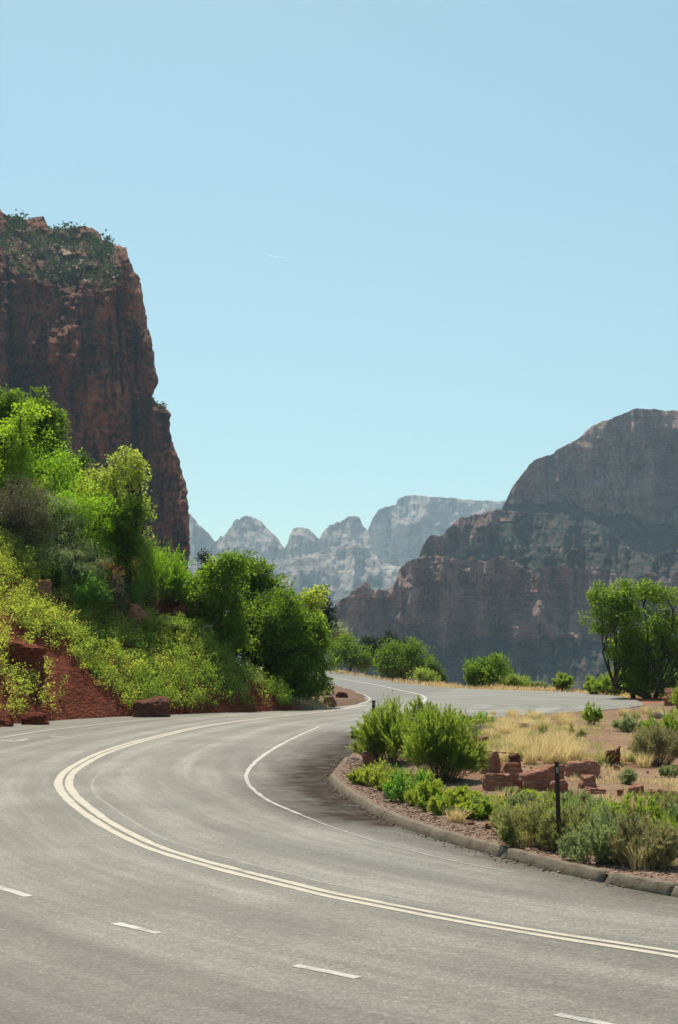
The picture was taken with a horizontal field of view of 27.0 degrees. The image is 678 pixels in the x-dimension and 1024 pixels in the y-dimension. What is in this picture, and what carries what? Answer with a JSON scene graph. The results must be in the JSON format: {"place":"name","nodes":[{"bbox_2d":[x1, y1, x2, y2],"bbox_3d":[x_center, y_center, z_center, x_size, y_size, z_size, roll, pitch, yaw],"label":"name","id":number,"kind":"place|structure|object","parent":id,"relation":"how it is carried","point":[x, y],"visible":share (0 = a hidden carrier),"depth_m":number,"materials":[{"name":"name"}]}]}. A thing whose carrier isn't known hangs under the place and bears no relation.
{"place":"outdoors","nodes":[
{"label":"outdoors","id":0,"kind":"place"},
{"bbox_2d":[0,209,189,572],"bbox_3d":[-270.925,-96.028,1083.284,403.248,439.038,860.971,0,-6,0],"label":"cliff","id":1,"kind":"structure","parent":0,"point":[81,346],"depth_m":697.88,"materials":[{"name":"brown stone"}]},
{"bbox_2d":[0,209,167,416],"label":"scrub","id":2,"kind":"object","parent":1,"relation":"on","point":[101,249],"visible":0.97,"depth_m":744.64,"materials":[{"name":"green plant"}]},
{"bbox_2d":[0,483,365,723],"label":"hillside","id":3,"kind":"structure","parent":0,"point":[84,697],"depth_m":64.42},
{"bbox_2d":[0,384,43,476],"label":"broadleaf tree","id":4,"kind":"object","parent":3,"relation":"on","point":[5,405],"visible":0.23,"depth_m":81.31,"materials":[{"name":"green plant"}]},
{"bbox_2d":[0,637,45,681],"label":"rock","id":5,"kind":"object","parent":3,"relation":"on","point":[27,654],"visible":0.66,"depth_m":60.20,"materials":[{"name":"brown stone"}]},
{"bbox_2d":[0,398,50,527],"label":"broadleaf tree","id":6,"kind":"object","parent":3,"relation":"on","point":[13,429],"visible":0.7,"depth_m":75.11,"materials":[{"name":"green plant"}]},
{"bbox_2d":[0,469,61,558],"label":"grey bush","id":7,"kind":"object","parent":3,"relation":"on","point":[23,514],"visible":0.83,"depth_m":70.03,"materials":[{"name":"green plant"}]},
{"bbox_2d":[21,712,49,724],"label":"rock","id":8,"kind":"object","parent":3,"relation":"on","point":[34,718],"visible":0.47,"depth_m":55.60,"materials":[{"name":"brown stone"}]},
{"bbox_2d":[16,476,58,550],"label":"leafy bush","id":9,"kind":"object","parent":3,"relation":"on","point":[48,482],"visible":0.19,"depth_m":72.76,"materials":[{"name":"green plant"}]},
{"bbox_2d":[35,580,51,599],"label":"rock","id":10,"kind":"object","parent":3,"relation":"on","point":[45,585],"visible":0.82,"depth_m":66.82,"materials":[{"name":"red stone"}]},
{"bbox_2d":[19,385,72,512],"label":"broadleaf tree","id":11,"kind":"object","parent":3,"relation":"on","point":[56,421],"visible":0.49,"depth_m":78.32,"materials":[{"name":"green plant"}]},
{"bbox_2d":[13,427,90,557],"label":"leafy bush","id":12,"kind":"object","parent":3,"relation":"on","point":[55,466],"visible":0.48,"depth_m":74.12,"materials":[{"name":"green plant"}]},
{"bbox_2d":[36,557,67,590],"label":"leafy shrub","id":13,"kind":"object","parent":3,"relation":"on","point":[55,575],"visible":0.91,"depth_m":67.77,"materials":[{"name":"green plant"}]},
{"bbox_2d":[33,491,92,566],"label":"grey bush","id":14,"kind":"object","parent":3,"relation":"on","point":[64,526],"visible":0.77,"depth_m":70.59,"materials":[{"name":"green plant"}]},
{"bbox_2d":[35,527,115,587],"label":"grey bush","id":15,"kind":"object","parent":3,"relation":"on","point":[74,571],"visible":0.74,"depth_m":69.20,"materials":[{"name":"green plant"}]},
{"bbox_2d":[56,451,105,525],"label":"leafy bush","id":16,"kind":"object","parent":3,"relation":"on","point":[82,460],"visible":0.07,"depth_m":79.58,"materials":[{"name":"green plant"}]},
{"bbox_2d":[45,478,123,584],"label":"leafy bush","id":17,"kind":"object","parent":3,"relation":"on","point":[84,503],"visible":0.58,"depth_m":71.54,"materials":[{"name":"green plant"}]},
{"bbox_2d":[72,565,115,614],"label":"leafy shrub","id":18,"kind":"object","parent":3,"relation":"on","point":[87,593],"visible":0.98,"depth_m":68.00,"materials":[{"name":"green plant"}]},
{"bbox_2d":[64,460,123,560],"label":"leafy bush","id":19,"kind":"object","parent":3,"relation":"on","point":[94,474],"visible":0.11,"depth_m":75.13,"materials":[{"name":"green plant"}]},
{"bbox_2d":[104,569,131,624],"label":"grey bush","id":20,"kind":"object","parent":3,"relation":"on","point":[116,594],"visible":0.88,"depth_m":69.14,"materials":[{"name":"green plant"}]},
{"bbox_2d":[90,444,156,581],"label":"broadleaf tree","id":21,"kind":"object","parent":3,"relation":"on","point":[132,476],"visible":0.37,"depth_m":74.09,"materials":[{"name":"green plant"}]},
{"bbox_2d":[96,491,157,596],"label":"broadleaf tree","id":22,"kind":"object","parent":3,"relation":"on","point":[124,541],"visible":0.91,"depth_m":72.29,"materials":[{"name":"green plant"}]},
{"bbox_2d":[124,598,148,631],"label":"rock","id":23,"kind":"object","parent":3,"relation":"on","point":[138,610],"visible":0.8,"depth_m":69.51,"materials":[{"name":"red stone"}]},
{"bbox_2d":[122,564,157,607],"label":"leafy shrub","id":24,"kind":"object","parent":3,"relation":"on","point":[139,592],"visible":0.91,"depth_m":70.71,"materials":[{"name":"green plant"}]},
{"bbox_2d":[116,533,179,614],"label":"feathery shrub","id":25,"kind":"object","parent":3,"relation":"on","point":[150,564],"visible":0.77,"depth_m":71.97,"materials":[{"name":"green plant"}]},
{"bbox_2d":[0,519,297,717],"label":"ground cover","id":26,"kind":"object","parent":3,"relation":"on","point":[42,622],"visible":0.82,"depth_m":66.00,"materials":[{"name":"green plant"}]},
{"bbox_2d":[132,696,170,716],"bbox_3d":[-8.409,8.942,63.001,1.801,1.392,1.659,-3,-5,-7],"label":"rock","id":27,"kind":"object","parent":3,"relation":"on","point":[156,706],"visible":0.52,"depth_m":62.37,"materials":[{"name":"stone"}]},
{"bbox_2d":[139,614,165,637],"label":"leafy shrub","id":28,"kind":"object","parent":3,"relation":"on","point":[157,624],"visible":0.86,"depth_m":69.54,"materials":[{"name":"green plant"}]},
{"bbox_2d":[151,541,193,604],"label":"feathery shrub","id":29,"kind":"object","parent":3,"relation":"on","point":[172,590],"visible":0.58,"depth_m":73.50,"materials":[{"name":"green plant"}]},
{"bbox_2d":[168,602,186,622],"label":"rock","id":30,"kind":"object","parent":3,"relation":"on","point":[178,609],"visible":0.56,"depth_m":72.14,"materials":[{"name":"stone"}]},
{"bbox_2d":[175,550,263,653],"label":"broadleaf tree","id":31,"kind":"object","parent":3,"relation":"on","point":[207,598],"visible":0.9,"depth_m":72.34,"materials":[{"name":"green plant"}]},
{"bbox_2d":[213,547,295,674],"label":"broadleaf tree","id":32,"kind":"object","parent":3,"relation":"on","point":[261,579],"visible":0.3,"depth_m":77.56,"materials":[{"name":"green plant"}]},
{"bbox_2d":[227,587,305,698],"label":"broadleaf tree","id":33,"kind":"object","parent":3,"relation":"on","point":[255,658],"visible":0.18,"depth_m":75.17,"materials":[{"name":"green plant"}]},
{"bbox_2d":[293,584,331,679],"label":"broadleaf tree","id":34,"kind":"object","parent":3,"relation":"on","point":[314,599],"visible":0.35,"depth_m":87.48,"materials":[{"name":"green plant"}]},
{"bbox_2d":[315,583,338,677],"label":"juniper tree","id":35,"kind":"object","parent":3,"relation":"on","point":[328,611],"visible":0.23,"depth_m":117.38,"materials":[{"name":"green plant"}]},
{"bbox_2d":[188,513,384,572],"bbox_3d":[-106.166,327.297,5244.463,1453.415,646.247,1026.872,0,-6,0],"label":"peaks","id":36,"kind":"object","parent":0,"point":[249,533],"visible":0.11,"depth_m":5195.92,"materials":[{"name":"grey stone"}]},
{"bbox_2d":[188,540,400,659],"bbox_3d":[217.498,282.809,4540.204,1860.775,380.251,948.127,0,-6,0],"label":"foothills","id":37,"kind":"structure","parent":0,"point":[342,570],"depth_m":4433.99,"materials":[{"name":"grey stone"}]},
{"bbox_2d":[0,671,677,1023],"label":"road","id":38,"kind":"structure","parent":0,"point":[218,868],"depth_m":15.91,"materials":[{"name":"grey asphalt"}]},
{"bbox_2d":[328,773,389,817],"bbox_3d":[0.249,5.505,27.629,0.322,0.182,7.654,1,-6,-7],"label":"kerb stone","id":39,"kind":"object","parent":38,"relation":"on","point":[354,796],"visible":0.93,"depth_m":26.43,"materials":[{"name":"concrete"}]},
{"bbox_2d":[382,811,508,856],"bbox_3d":[1.486,4.896,21.574,0.297,0.179,4.777,2,-6,-18],"label":"kerb stone","id":40,"kind":"object","parent":38,"relation":"on","point":[461,840],"visible":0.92,"depth_m":20.99,"materials":[{"name":"concrete"}]},
{"bbox_2d":[501,848,609,881],"bbox_3d":[2.749,4.566,18.272,0.212,0.175,2.297,3,-6,-24],"label":"kerb stone","id":41,"kind":"object","parent":38,"relation":"on","point":[583,871],"visible":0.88,"depth_m":18.06,"materials":[{"name":"concrete"}]},
{"bbox_2d":[605,872,677,895],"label":"kerb stone","id":42,"kind":"object","parent":38,"relation":"on","point":[650,885],"visible":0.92,"depth_m":16.61,"materials":[{"name":"concrete"}]},
{"bbox_2d":[0,0,677,668],"label":"sky","id":43,"kind":"structure","parent":0,"point":[470,207],"materials":[{"name":"blue"}]},
{"bbox_2d":[368,495,504,566],"bbox_3d":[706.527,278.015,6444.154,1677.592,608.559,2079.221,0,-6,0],"label":"mesa","id":44,"kind":"structure","parent":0,"point":[403,529],"depth_m":5883.71,"materials":[{"name":"grey stone"}]},
{"bbox_2d":[257,670,664,714],"bbox_3d":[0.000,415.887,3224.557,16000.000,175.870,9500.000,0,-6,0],"label":"ground","id":45,"kind":"structure","parent":0,"point":[650,701],"depth_m":86.82,"materials":[{"name":"beige soil"}]},
{"bbox_2d":[247,586,343,703],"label":"broadleaf tree","id":46,"kind":"object","parent":45,"relation":"on","point":[299,647],"visible":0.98,"depth_m":73.09,"materials":[{"name":"green plant"}]},
{"bbox_2d":[288,695,341,709],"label":"grass tuft","id":47,"kind":"object","parent":45,"relation":"on","point":[305,700],"visible":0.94,"depth_m":72.27,"materials":[{"name":"plant"}]},
{"bbox_2d":[325,632,374,672],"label":"broadleaf tree","id":48,"kind":"object","parent":45,"relation":"on","point":[349,651],"visible":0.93,"depth_m":206.30,"materials":[{"name":"green plant"}]},
{"bbox_2d":[357,634,387,679],"bbox_3d":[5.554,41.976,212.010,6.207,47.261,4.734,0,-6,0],"label":"juniper tree","id":49,"kind":"object","parent":45,"relation":"on","point":[373,640],"visible":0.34,"depth_m":213.61,"materials":[{"name":"green plant"}]},
{"bbox_2d":[371,630,406,679],"bbox_3d":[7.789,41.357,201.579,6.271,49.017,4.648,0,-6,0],"label":"juniper tree","id":50,"kind":"object","parent":45,"relation":"on","point":[393,637],"visible":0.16,"depth_m":203.71,"materials":[{"name":"green plant"}]},
{"bbox_2d":[373,636,437,682],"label":"broadleaf tree","id":51,"kind":"object","parent":45,"relation":"on","point":[399,661],"visible":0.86,"depth_m":164.34,"materials":[{"name":"green plant"}]},
{"bbox_2d":[406,666,441,682],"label":"leafy bush","id":52,"kind":"object","parent":45,"relation":"on","point":[426,675],"visible":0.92,"depth_m":138.73,"materials":[{"name":"green plant"}]},
{"bbox_2d":[422,659,448,682],"bbox_3d":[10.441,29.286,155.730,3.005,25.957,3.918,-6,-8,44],"label":"leafy bush","id":53,"kind":"object","parent":45,"relation":"on","point":[432,665],"visible":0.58,"depth_m":156.49,"materials":[{"name":"green plant"}]},
{"bbox_2d":[461,651,513,687],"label":"leafy bush","id":54,"kind":"object","parent":45,"relation":"on","point":[490,671],"visible":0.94,"depth_m":117.78,"materials":[{"name":"green plant"}]},
{"bbox_2d":[325,669,652,697],"bbox_3d":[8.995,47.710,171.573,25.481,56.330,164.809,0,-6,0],"label":"dry grass","id":55,"kind":"structure","parent":45,"relation":"on","point":[495,687],"depth_m":115.19,"materials":[{"name":"plant"}]},
{"bbox_2d":[498,673,532,689],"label":"leafy bush","id":56,"kind":"object","parent":45,"relation":"on","point":[512,680],"visible":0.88,"depth_m":115.74,"materials":[{"name":"green plant"}]},
{"bbox_2d":[552,671,574,691],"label":"desert shrub","id":57,"kind":"object","parent":45,"relation":"on","point":[563,681],"visible":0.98,"depth_m":106.68,"materials":[{"name":"green plant"}]},
{"bbox_2d":[588,670,624,694],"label":"desert shrub","id":58,"kind":"object","parent":45,"relation":"on","point":[605,684],"visible":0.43,"depth_m":97.28,"materials":[{"name":"green plant"}]},
{"bbox_2d":[577,577,677,698],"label":"broadleaf tree","id":59,"kind":"object","parent":45,"relation":"on","point":[634,649],"visible":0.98,"depth_m":90.14,"materials":[{"name":"green plant"}]},
{"bbox_2d":[319,548,677,693],"bbox_3d":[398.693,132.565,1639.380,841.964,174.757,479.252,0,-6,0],"label":"canyon wall","id":60,"kind":"structure","parent":0,"point":[523,612],"depth_m":1529.11,"materials":[{"name":"grey stone"}]},
{"bbox_2d":[321,703,677,887],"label":"verge","id":61,"kind":"structure","parent":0,"point":[616,738],"depth_m":28.47,"materials":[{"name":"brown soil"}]},
{"bbox_2d":[346,763,369,784],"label":"herb","id":62,"kind":"object","parent":61,"relation":"on","point":[353,778],"visible":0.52,"depth_m":29.14,"materials":[{"name":"green plant"}]},
{"bbox_2d":[358,760,376,785],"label":"herb","id":63,"kind":"object","parent":61,"relation":"on","point":[365,774],"visible":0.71,"depth_m":28.74,"materials":[{"name":"green plant"}]},
{"bbox_2d":[369,763,397,790],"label":"herb","id":64,"kind":"object","parent":61,"relation":"on","point":[375,778],"visible":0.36,"depth_m":27.74,"materials":[{"name":"green plant"}]},
{"bbox_2d":[345,690,422,764],"bbox_3d":[1.321,5.223,34.393,2.220,1.853,2.045,-5,-8,40],"label":"rabbitbrush","id":65,"kind":"object","parent":61,"relation":"on","point":[378,734],"visible":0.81,"depth_m":34.17,"materials":[{"name":"green plant"}]},
{"bbox_2d":[381,763,428,801],"bbox_3d":[1.261,4.924,25.624,0.925,0.751,0.735,2,-6,-19],"label":"herb","id":66,"kind":"object","parent":61,"relation":"on","point":[397,787],"visible":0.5,"depth_m":25.63,"materials":[{"name":"green plant"}]},
{"bbox_2d":[397,693,436,725],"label":"rabbitbrush","id":67,"kind":"object","parent":61,"relation":"on","point":[420,705],"visible":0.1,"depth_m":40.67,"materials":[{"name":"green plant"}]},
{"bbox_2d":[408,777,450,805],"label":"herb","id":68,"kind":"object","parent":61,"relation":"on","point":[434,785],"visible":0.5,"depth_m":24.84,"materials":[{"name":"green plant"}]},
{"bbox_2d":[416,792,450,811],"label":"herb","id":69,"kind":"object","parent":61,"relation":"on","point":[422,803],"visible":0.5,"depth_m":24.08,"materials":[{"name":"green plant"}]},
{"bbox_2d":[398,699,491,782],"bbox_3d":[2.190,4.752,29.419,2.004,1.793,1.906,0,-6,0],"label":"rabbitbrush","id":70,"kind":"object","parent":61,"relation":"on","point":[444,743],"visible":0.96,"depth_m":29.09,"materials":[{"name":"green plant"}]},
{"bbox_2d":[427,787,473,815],"bbox_3d":[1.862,4.879,23.644,0.820,0.518,0.663,0,-6,0],"label":"herb","id":71,"kind":"object","parent":61,"relation":"on","point":[434,806],"visible":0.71,"depth_m":23.68,"materials":[{"name":"green plant"}]},
{"bbox_2d":[445,806,473,822],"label":"grass tuft","id":72,"kind":"object","parent":61,"relation":"on","point":[457,817],"visible":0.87,"depth_m":22.68,"materials":[{"name":"plant"}]},
{"bbox_2d":[438,707,490,726],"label":"herb","id":73,"kind":"object","parent":61,"relation":"on","point":[474,721],"visible":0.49,"depth_m":52.10,"materials":[{"name":"green plant"}]},
{"bbox_2d":[447,785,482,798],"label":"herb","id":74,"kind":"object","parent":61,"relation":"on","point":[461,790],"visible":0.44,"depth_m":25.57,"materials":[{"name":"green plant"}]},
{"bbox_2d":[462,792,493,819],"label":"herb","id":75,"kind":"object","parent":61,"relation":"on","point":[486,810],"visible":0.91,"depth_m":23.36,"materials":[{"name":"green plant"}]},
{"bbox_2d":[481,773,512,790],"bbox_3d":[3.074,5.287,27.418,0.602,0.465,0.652,3,-12,-1],"label":"rock","id":76,"kind":"object","parent":61,"relation":"on","point":[493,781],"visible":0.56,"depth_m":27.14,"materials":[{"name":"red stone"}]},
{"bbox_2d":[479,751,515,773],"bbox_3d":[3.415,5.483,30.474,0.751,0.701,0.563,7,-5,-11],"label":"rock","id":77,"kind":"object","parent":61,"relation":"on","point":[494,764],"visible":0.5,"depth_m":30.44,"materials":[{"name":"red stone"}]},
{"bbox_2d":[488,802,529,830],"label":"sagebrush","id":78,"kind":"object","parent":61,"relation":"on","point":[494,821],"visible":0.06,"depth_m":21.23,"materials":[{"name":"green plant"}]},
{"bbox_2d":[500,762,522,784],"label":"rock","id":79,"kind":"object","parent":61,"relation":"on","point":[512,769],"visible":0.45,"depth_m":28.32,"materials":[{"name":"red stone"}]},
{"bbox_2d":[494,790,549,849],"bbox_3d":[2.720,4.312,19.802,1.178,0.868,1.211,0,-6,0],"label":"sagebrush","id":80,"kind":"object","parent":61,"relation":"on","point":[513,825],"visible":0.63,"depth_m":19.58,"materials":[{"name":"green plant"}]},
{"bbox_2d":[504,788,541,807],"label":"shrub","id":81,"kind":"object","parent":61,"relation":"on","point":[512,800],"visible":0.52,"depth_m":24.42,"materials":[{"name":"green plant"}]},
{"bbox_2d":[518,746,539,764],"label":"grass tuft","id":82,"kind":"object","parent":61,"relation":"on","point":[531,758],"visible":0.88,"depth_m":32.39,"materials":[{"name":"plant"}]},
{"bbox_2d":[515,764,564,789],"bbox_3d":[3.942,5.190,27.457,0.946,0.640,0.460,4,0,-10],"label":"rock","id":83,"kind":"object","parent":61,"relation":"on","point":[541,778],"visible":0.59,"depth_m":27.32,"materials":[{"name":"red stone"}]},
{"bbox_2d":[478,709,604,757],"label":"dry grass","id":84,"kind":"structure","parent":61,"relation":"on","point":[599,743],"depth_m":45.29,"materials":[{"name":"beige plant"}]},
{"bbox_2d":[554,762,561,851],"bbox_3d":[2.956,4.103,19.027,0.065,1.459,0.043,-1,-6,-6],"label":"marker post","id":85,"kind":"object","parent":61,"relation":"on","point":[557,794],"visible":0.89,"depth_m":19.04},
{"bbox_2d":[544,740,580,763],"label":"grass tuft","id":86,"kind":"object","parent":61,"relation":"on","point":[560,757],"visible":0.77,"depth_m":32.57,"materials":[{"name":"plant"}]},
{"bbox_2d":[536,803,597,850],"bbox_3d":[3.171,4.316,19.327,1.013,0.690,0.874,0,-6,0],"label":"sagebrush","id":87,"kind":"object","parent":61,"relation":"on","point":[550,825],"visible":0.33,"depth_m":19.21,"materials":[{"name":"green plant"}]},
{"bbox_2d":[556,742,596,760],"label":"grass tuft","id":88,"kind":"object","parent":61,"relation":"on","point":[577,753],"visible":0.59,"depth_m":33.21,"materials":[{"name":"plant"}]},
{"bbox_2d":[560,787,596,806],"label":"shrub","id":89,"kind":"object","parent":61,"relation":"on","point":[565,797],"visible":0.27,"depth_m":23.22,"materials":[{"name":"green plant"}]},
{"bbox_2d":[564,760,600,777],"bbox_3d":[5.095,5.450,29.625,0.768,0.494,0.491,0,-10,6],"label":"rock","id":90,"kind":"object","parent":61,"relation":"on","point":[585,767],"visible":0.59,"depth_m":29.45,"materials":[{"name":"red stone"}]},
{"bbox_2d":[578,774,596,788],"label":"rock","id":91,"kind":"object","parent":61,"relation":"on","point":[587,781],"visible":0.69,"depth_m":27.49,"materials":[{"name":"red stone"}]},
{"bbox_2d":[580,700,604,724],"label":"desert shrub","id":92,"kind":"object","parent":61,"relation":"on","point":[590,715],"visible":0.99,"depth_m":52.63,"materials":[{"name":"green plant"}]},
{"bbox_2d":[555,798,642,863],"bbox_3d":[3.402,4.148,18.386,1.048,0.897,1.242,-4,-7,36],"label":"sagebrush","id":93,"kind":"object","parent":61,"relation":"on","point":[599,829],"visible":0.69,"depth_m":18.15,"materials":[{"name":"green plant"}]},
{"bbox_2d":[605,746,620,765],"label":"rock","id":94,"kind":"object","parent":61,"relation":"on","point":[617,754],"visible":0.64,"depth_m":32.23,"materials":[{"name":"stone"}]},
{"bbox_2d":[569,712,677,802],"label":"dry grass","id":95,"kind":"structure","parent":61,"relation":"on","point":[670,781],"depth_m":28.61,"materials":[{"name":"plant"}]},
{"bbox_2d":[611,713,642,731],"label":"desert shrub","id":96,"kind":"object","parent":61,"relation":"on","point":[625,723],"visible":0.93,"depth_m":48.38,"materials":[{"name":"green plant"}]},
{"bbox_2d":[616,767,637,784],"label":"desert shrub","id":97,"kind":"object","parent":61,"relation":"on","point":[628,776],"visible":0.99,"depth_m":28.02,"materials":[{"name":"green plant"}]},
{"bbox_2d":[592,787,670,822],"bbox_3d":[4.099,4.328,20.126,1.291,0.838,0.984,0,-6,0],"label":"sagebrush","id":98,"kind":"object","parent":61,"relation":"on","point":[651,806],"visible":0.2,"depth_m":20.05,"materials":[{"name":"green plant"}]},
{"bbox_2d":[618,839,653,868],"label":"grass tuft","id":99,"kind":"object","parent":61,"relation":"on","point":[633,860],"visible":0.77,"depth_m":17.65,"materials":[{"name":"plant"}]},
{"bbox_2d":[603,807,677,870],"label":"sagebrush","id":100,"kind":"object","parent":61,"relation":"on","point":[664,847],"visible":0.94,"depth_m":17.71,"materials":[{"name":"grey plant"}]},
{"bbox_2d":[631,749,656,767],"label":"grass tuft","id":101,"kind":"object","parent":61,"relation":"on","point":[644,762],"visible":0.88,"depth_m":32.23,"materials":[{"name":"plant"}]},
{"bbox_2d":[626,719,677,764],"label":"desert shrub","id":102,"kind":"object","parent":61,"relation":"on","point":[658,745],"visible":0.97,"depth_m":32.86,"materials":[{"name":"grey plant"}]},
{"bbox_2d":[636,704,677,747],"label":"desert shrub","id":103,"kind":"object","parent":61,"relation":"on","point":[670,720],"visible":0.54,"depth_m":37.31,"materials":[{"name":"green plant"}]},
{"bbox_2d":[658,763,677,776],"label":"desert shrub","id":104,"kind":"object","parent":61,"relation":"on","point":[665,771],"visible":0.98,"depth_m":29.69,"materials":[{"name":"green plant"}]},
{"bbox_2d":[419,509,632,561],"bbox_3d":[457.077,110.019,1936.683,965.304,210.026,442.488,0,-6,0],"label":"ridge","id":105,"kind":"structure","parent":0,"point":[489,535],"depth_m":1816.31,"materials":[{"name":"grey stone"}]},
{"bbox_2d":[499,408,677,554],"bbox_3d":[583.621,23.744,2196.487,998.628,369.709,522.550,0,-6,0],"label":"mountain","id":106,"kind":"structure","parent":0,"point":[617,476],"depth_m":2109.46,"materials":[{"name":"grey stone"}]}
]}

